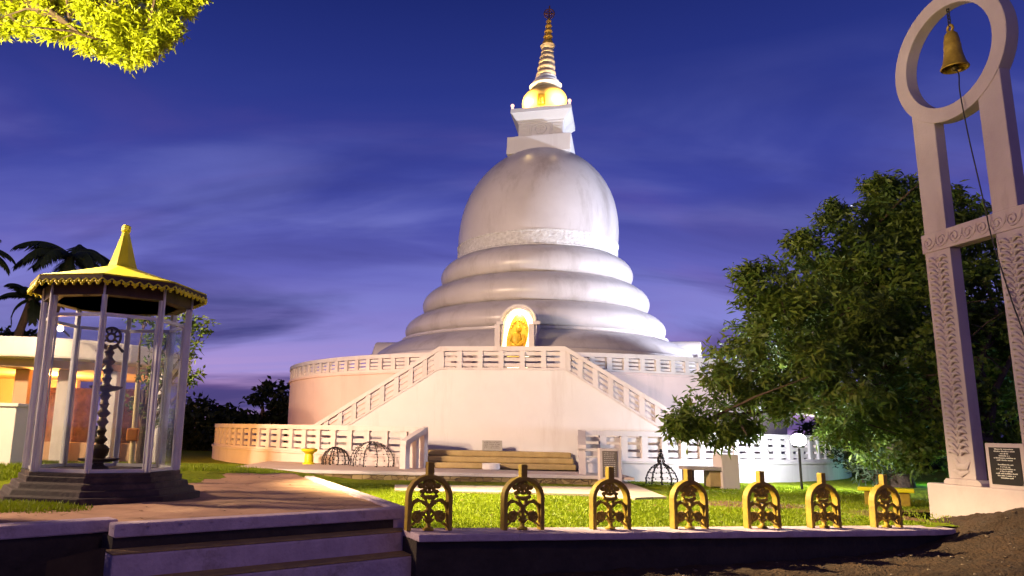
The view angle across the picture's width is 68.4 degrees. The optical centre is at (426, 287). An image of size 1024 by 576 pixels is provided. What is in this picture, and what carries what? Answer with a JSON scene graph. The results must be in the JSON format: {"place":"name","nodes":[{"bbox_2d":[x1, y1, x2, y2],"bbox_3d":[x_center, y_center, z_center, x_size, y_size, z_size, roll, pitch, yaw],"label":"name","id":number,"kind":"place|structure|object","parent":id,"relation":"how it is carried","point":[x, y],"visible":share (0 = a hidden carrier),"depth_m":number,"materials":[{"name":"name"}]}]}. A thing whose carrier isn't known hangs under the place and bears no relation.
{"place":"outdoors","nodes":[
{"label":"outdoors","id":0,"kind":"place"},
{"bbox_2d":[0,0,212,77],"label":"overhanging tree","id":1,"kind":"object","parent":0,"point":[117,27],"visible":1,"depth_m":6.93,"materials":[{"name":"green plant"}]},
{"bbox_2d":[0,473,382,528],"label":"terrace","id":2,"kind":"structure","parent":0,"point":[213,499],"depth_m":7.64,"materials":[{"name":"beige concrete"}]},
{"bbox_2d":[0,498,93,513],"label":"weeds","id":3,"kind":"object","parent":2,"relation":"on","point":[17,506],"visible":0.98,"depth_m":6.73,"materials":[{"name":"green plant"}]},
{"bbox_2d":[0,225,207,505],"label":"lamp pavilion","id":4,"kind":"structure","parent":2,"relation":"on","point":[120,285],"depth_m":7.88,"materials":[{"name":"paint"}]},
{"bbox_2d":[77,327,123,468],"bbox_3d":[-3.556,1.216,8.255,0.440,1.593,0.440,1,-11,0],"label":"oil lamp","id":5,"kind":"object","parent":4,"relation":"on","point":[100,453],"visible":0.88,"depth_m":8.20,"materials":[{"name":"black metal"}]},
{"bbox_2d":[238,461,634,479],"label":"plaza","id":6,"kind":"structure","parent":0,"point":[285,465],"depth_m":16.62,"materials":[{"name":"beige concrete"}]},
{"bbox_2d":[301,448,317,463],"bbox_3d":[-2.849,4.081,18.093,0.400,0.365,0.400,1,-11,0],"label":"pedestal urn","id":7,"kind":"object","parent":6,"relation":"on","point":[309,453],"visible":0.99,"depth_m":17.99,"materials":[{"name":"yellow ceramic"}]},
{"bbox_2d":[321,447,349,464],"bbox_3d":[-2.215,4.074,18.149,0.698,0.428,0.662,1,-11,0],"label":"wire stupa","id":8,"kind":"object","parent":6,"relation":"on","point":[327,451],"visible":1,"depth_m":18.05,"materials":[{"name":"black metal"}]},
{"bbox_2d":[349,441,393,466],"bbox_3d":[-1.292,3.925,17.692,1.068,0.585,1.027,1,-11,0],"label":"wire stupa","id":9,"kind":"object","parent":6,"relation":"on","point":[369,442],"visible":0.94,"depth_m":17.46,"materials":[{"name":"black metal"}]},
{"bbox_2d":[482,463,499,469],"bbox_3d":[1.488,4.123,17.258,0.430,0.145,0.430,1,-11,0],"label":"basin","id":10,"kind":"object","parent":6,"relation":"on","point":[490,466],"visible":0.99,"depth_m":17.09,"materials":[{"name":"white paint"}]},
{"bbox_2d":[0,434,953,527],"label":"lawn","id":11,"kind":"structure","parent":0,"point":[200,456],"depth_m":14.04,"materials":[{"name":"green plant"}]},
{"bbox_2d":[0,240,16,274],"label":"palm tree","id":12,"kind":"object","parent":11,"relation":"on","point":[4,255],"visible":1,"depth_m":22.93,"materials":[{"name":"green plant"}]},
{"bbox_2d":[0,403,28,463],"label":"gate pier","id":13,"kind":"structure","parent":11,"relation":"on","point":[13,420],"depth_m":13.18,"materials":[{"name":"white paint"}]},
{"bbox_2d":[0,325,37,336],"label":"dark tree","id":14,"kind":"object","parent":11,"relation":"on","point":[7,331],"visible":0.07,"depth_m":26.10,"materials":[{"name":"green plant"}]},
{"bbox_2d":[0,283,64,335],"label":"palm tree","id":15,"kind":"object","parent":11,"relation":"on","point":[30,315],"visible":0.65,"depth_m":25.02,"materials":[{"name":"green plant"}]},
{"bbox_2d":[10,241,109,312],"bbox_3d":[-11.913,1.817,23.957,3.262,7.189,3.382,8,-13,-33],"label":"palm tree","id":16,"kind":"object","parent":11,"relation":"on","point":[43,254],"visible":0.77,"depth_m":23.89,"materials":[{"name":"green plant"}]},
{"bbox_2d":[0,336,190,462],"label":"shrine hall","id":17,"kind":"structure","parent":11,"relation":"on","point":[17,356],"depth_m":16.04,"materials":[{"name":"white stone"}]},
{"bbox_2d":[57,326,69,336],"bbox_3d":[-7.181,0.858,14.800,0.120,0.179,0.463,1,-11,0],"label":"bulb lamp","id":18,"kind":"object","parent":17,"relation":"attached to","point":[60,328],"visible":0.99,"depth_m":14.62,"materials":[{"name":"metal"}]},
{"bbox_2d":[126,383,140,462],"bbox_3d":[-3.906,1.811,9.975,0.150,1.085,0.167,3,-11,-11],"label":"collection box","id":19,"kind":"object","parent":11,"relation":"on","point":[132,435],"visible":0.93,"depth_m":9.95,"materials":[{"name":"beige paint"}]},
{"bbox_2d":[0,459,284,480],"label":"grass patch","id":20,"kind":"object","parent":11,"relation":"on","point":[7,469],"visible":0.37,"depth_m":13.00,"materials":[{"name":"green plant"}]},
{"bbox_2d":[121,312,220,463],"bbox_3d":[-4.139,1.690,11.632,1.652,2.946,1.096,1,-11,0],"label":"garden tree","id":21,"kind":"object","parent":11,"relation":"on","point":[143,408],"visible":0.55,"depth_m":11.62,"materials":[{"name":"green plant"}]},
{"bbox_2d":[166,389,229,450],"bbox_3d":[-10.040,6.292,32.236,4.437,3.823,3.138,1,-11,0],"label":"dark tree","id":22,"kind":"object","parent":11,"relation":"on","point":[198,432],"visible":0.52,"depth_m":31.88,"materials":[{"name":"green plant"}]},
{"bbox_2d":[201,399,261,428],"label":"dark tree","id":23,"kind":"object","parent":11,"relation":"on","point":[233,415],"visible":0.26,"depth_m":33.94,"materials":[{"name":"green plant"}]},
{"bbox_2d":[242,375,289,447],"bbox_3d":[-7.102,6.053,35.470,4.200,3.820,2.500,0,-11,8],"label":"dark tree","id":24,"kind":"object","parent":11,"relation":"on","point":[278,412],"visible":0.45,"depth_m":35.25,"materials":[{"name":"green plant"}]},
{"bbox_2d":[212,424,427,468],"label":"ring wall","id":25,"kind":"structure","parent":11,"relation":"on","point":[243,443],"depth_m":18.91,"materials":[{"name":"white paint"}]},
{"bbox_2d":[305,476,404,527],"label":"terrace kerb","id":26,"kind":"structure","parent":11,"relation":"on","point":[398,523],"depth_m":8.37,"materials":[{"name":"beige concrete"}]},
{"bbox_2d":[278,469,597,484],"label":"path","id":27,"kind":"structure","parent":11,"relation":"on","point":[485,477],"depth_m":15.42,"materials":[{"name":"beige concrete"}]},
{"bbox_2d":[645,449,678,484],"bbox_3d":[4.992,3.796,15.894,0.715,0.741,0.676,1,-11,0],"label":"wire stupa","id":28,"kind":"object","parent":11,"relation":"on","point":[660,457],"visible":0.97,"depth_m":15.83,"materials":[{"name":"black metal"}]},
{"bbox_2d":[679,466,721,486],"bbox_3d":[5.760,3.924,15.550,0.850,0.400,0.500,1,-11,0],"label":"concrete bench","id":29,"kind":"object","parent":11,"relation":"on","point":[712,476],"visible":0.64,"depth_m":15.38,"materials":[{"name":"grey concrete"}]},
{"bbox_2d":[577,430,851,482],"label":"ring wall","id":30,"kind":"structure","parent":11,"relation":"on","point":[777,468],"depth_m":17.49,"materials":[{"name":"white paint"}]},
{"bbox_2d":[712,454,739,489],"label":"pillar","id":31,"kind":"structure","parent":11,"relation":"on","point":[729,474],"depth_m":15.32,"materials":[{"name":"white paint"}]},
{"bbox_2d":[790,434,805,488],"bbox_3d":[7.909,3.703,15.817,0.322,1.213,0.224,1,-11,0],"label":"lamp post","id":32,"kind":"object","parent":11,"relation":"on","point":[798,441],"visible":0.96,"depth_m":15.82,"materials":[{"name":"metal"}]},
{"bbox_2d":[791,408,861,436],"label":"dark tree","id":33,"kind":"object","parent":11,"relation":"on","point":[807,427],"visible":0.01,"depth_m":32.79,"materials":[{"name":"green plant"}]},
{"bbox_2d":[654,168,1019,487],"bbox_3d":[9.383,0.820,16.770,11.218,7.599,5.877,4,-11,-15],"label":"broad tree","id":34,"kind":"object","parent":11,"relation":"on","point":[832,352],"visible":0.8,"depth_m":15.10,"materials":[{"name":"green plant"}]},
{"bbox_2d":[819,428,887,482],"bbox_3d":[11.024,4.244,19.021,1.774,1.540,1.655,1,-11,0],"label":"shrub","id":35,"kind":"object","parent":11,"relation":"on","point":[846,456],"visible":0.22,"depth_m":18.90,"materials":[{"name":"green plant"}]},
{"bbox_2d":[842,444,914,485],"bbox_3d":[10.500,4.191,17.355,1.477,1.363,1.339,10,-14,-37],"label":"shrub","id":36,"kind":"object","parent":11,"relation":"on","point":[876,473],"visible":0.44,"depth_m":17.32,"materials":[{"name":"green plant"}]},
{"bbox_2d":[858,486,914,506],"bbox_3d":[7.597,3.466,12.345,0.799,0.318,0.260,-5,-12,29],"label":"garden bench","id":37,"kind":"object","parent":11,"relation":"on","point":[904,494],"visible":0.52,"depth_m":12.16,"materials":[{"name":"yellow"}]},
{"bbox_2d":[880,360,943,468],"bbox_3d":[20.390,5.334,30.667,6.000,5.952,4.405,1,-11,0],"label":"dark tree","id":38,"kind":"object","parent":11,"relation":"on","point":[932,465],"visible":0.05,"depth_m":29.60,"materials":[{"name":"green plant"}]},
{"bbox_2d":[925,433,948,479],"bbox_3d":[14.204,4.427,20.018,1.648,1.652,1.821,-9,-15,43],"label":"shrub","id":39,"kind":"object","parent":11,"relation":"on","point":[943,459],"visible":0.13,"depth_m":20.01,"materials":[{"name":"green plant"}]},
{"bbox_2d":[885,250,1021,479],"bbox_3d":[11.201,1.617,14.863,5.069,5.514,2.252,7,-12,-29],"label":"leafy tree","id":40,"kind":"object","parent":11,"relation":"on","point":[990,417],"visible":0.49,"depth_m":14.38,"materials":[{"name":"green plant"}]},
{"bbox_2d":[933,381,1018,442],"bbox_3d":[22.783,4.777,29.785,6.871,7.515,5.242,1,-11,0],"label":"dark tree","id":41,"kind":"object","parent":11,"relation":"on","point":[1008,424],"depth_m":28.87,"materials":[{"name":"green plant"}]},
{"bbox_2d":[0,0,1023,436],"label":"sky","id":42,"kind":"structure","parent":0,"point":[310,169],"materials":[{"name":"blue"}]},
{"bbox_2d":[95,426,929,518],"bbox_3d":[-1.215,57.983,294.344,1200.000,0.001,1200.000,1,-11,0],"label":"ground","id":43,"kind":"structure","parent":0,"point":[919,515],"depth_m":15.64,"materials":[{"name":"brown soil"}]},
{"bbox_2d":[0,517,117,575],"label":"retaining wall","id":44,"kind":"structure","parent":43,"relation":"on","point":[31,548],"depth_m":5.59,"materials":[{"name":"grey concrete"}]},
{"bbox_2d":[402,525,955,575],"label":"fence wall","id":45,"kind":"structure","parent":43,"relation":"on","point":[479,551],"depth_m":7.46,"materials":[{"name":"grey concrete"}]},
{"bbox_2d":[404,462,452,530],"bbox_3d":[0.024,1.946,6.994,0.452,0.623,0.117,6,-12,-21],"label":"arch ornament","id":46,"kind":"object","parent":45,"relation":"on","point":[428,477],"visible":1,"depth_m":6.97,"materials":[{"name":"yellow paint"}]},
{"bbox_2d":[500,464,544,530],"bbox_3d":[0.945,2.054,7.345,0.452,0.623,0.117,6,-12,-21],"label":"arch ornament","id":47,"kind":"object","parent":45,"relation":"on","point":[520,480],"visible":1,"depth_m":7.32,"materials":[{"name":"yellow paint"}]},
{"bbox_2d":[589,467,630,529],"bbox_3d":[1.892,2.165,7.707,0.452,0.622,0.117,6,-12,-19],"label":"arch ornament","id":48,"kind":"object","parent":45,"relation":"on","point":[596,518],"visible":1,"depth_m":7.68,"materials":[{"name":"yellow paint"}]},
{"bbox_2d":[669,469,708,528],"bbox_3d":[2.830,2.275,8.065,0.452,0.622,0.117,6,-12,-20],"label":"arch ornament","id":49,"kind":"object","parent":45,"relation":"on","point":[687,484],"visible":1,"depth_m":8.04,"materials":[{"name":"yellow paint"}]},
{"bbox_2d":[742,471,781,528],"bbox_3d":[3.775,2.386,8.426,0.452,0.623,0.117,5,-12,-17],"label":"arch ornament","id":50,"kind":"object","parent":45,"relation":"on","point":[759,486],"visible":1,"depth_m":8.40,"materials":[{"name":"yellow paint"}]},
{"bbox_2d":[805,473,841,527],"bbox_3d":[4.645,2.488,8.758,0.452,0.623,0.117,6,-12,-19],"label":"arch ornament","id":51,"kind":"object","parent":45,"relation":"on","point":[821,488],"visible":1,"depth_m":8.73,"materials":[{"name":"yellow paint"}]},
{"bbox_2d":[868,474,902,527],"bbox_3d":[5.595,2.599,9.121,0.452,0.622,0.117,6,-12,-20],"label":"arch ornament","id":52,"kind":"object","parent":45,"relation":"on","point":[883,489],"visible":1,"depth_m":9.10,"materials":[{"name":"yellow paint"}]},
{"bbox_2d":[457,468,578,471],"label":"ambulatory floor","id":53,"kind":"structure","parent":0,"point":[539,470],"depth_m":17.42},
{"bbox_2d":[428,449,575,470],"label":"plaza steps","id":54,"kind":"structure","parent":53,"relation":"on","point":[476,459],"depth_m":17.74,"materials":[{"name":"yellow paint"}]},
{"bbox_2d":[482,440,501,450],"bbox_3d":[1.587,3.820,18.091,0.480,0.248,0.092,1,-11,0],"label":"plaque","id":55,"kind":"object","parent":54,"relation":"on","point":[490,445],"visible":1,"depth_m":18.07,"materials":[{"name":"stone"}]},
{"bbox_2d":[286,6,787,469],"bbox_3d":[3.907,-2.697,28.671,17.700,18.860,19.233,1,-11,0],"label":"stupa","id":56,"kind":"object","parent":53,"relation":"on","point":[535,327],"visible":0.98,"depth_m":23.64,"materials":[{"name":"paint"}]},
{"bbox_2d":[18,473,1019,575],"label":"fallen leaves","id":57,"kind":"object","parent":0,"point":[553,498],"visible":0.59,"depth_m":9.52,"materials":[{"name":"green plant"}]},
{"bbox_2d":[395,480,666,499],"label":"path","id":58,"kind":"structure","parent":0,"point":[636,492],"depth_m":12.90,"materials":[{"name":"beige concrete"}]},
{"bbox_2d":[597,448,621,485],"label":"plaque pillar","id":59,"kind":"structure","parent":58,"relation":"on","point":[608,457],"depth_m":15.27,"materials":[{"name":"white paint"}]},
{"bbox_2d":[520,507,1023,575],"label":"soil ground","id":60,"kind":"structure","parent":0,"point":[968,539],"depth_m":7.97,"materials":[{"name":"brown soil"}]},
{"bbox_2d":[101,507,410,575],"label":"front steps","id":61,"kind":"structure","parent":60,"relation":"on","point":[358,542],"depth_m":6.18,"materials":[{"name":"grey concrete"}]},
{"bbox_2d":[660,517,1014,575],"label":"pebbles","id":62,"kind":"object","parent":60,"relation":"on","point":[695,570],"visible":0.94,"depth_m":7.82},
{"bbox_2d":[895,0,1023,518],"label":"bell tower","id":63,"kind":"structure","parent":60,"relation":"on","point":[964,489],"depth_m":10.73,"materials":[{"name":"concrete"}]},
{"bbox_2d":[940,8,969,73],"bbox_3d":[7.964,-3.807,11.338,0.376,1.115,0.376,1,-11,0],"label":"bell","id":64,"kind":"object","parent":63,"relation":"hanging from","point":[954,58],"visible":0.99,"depth_m":11.24,"materials":[{"name":"gold paint"}]},
{"bbox_2d":[955,69,1023,335],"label":"bell rope","id":65,"kind":"object","parent":64,"relation":"hanging from","point":[984,203],"visible":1,"depth_m":10.43,"materials":[{"name":"fabric"}]},
{"bbox_2d":[985,443,1023,489],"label":"name plaque","id":66,"kind":"object","parent":63,"relation":"on","point":[1005,463],"visible":1,"depth_m":9.98,"materials":[{"name":"stone"}]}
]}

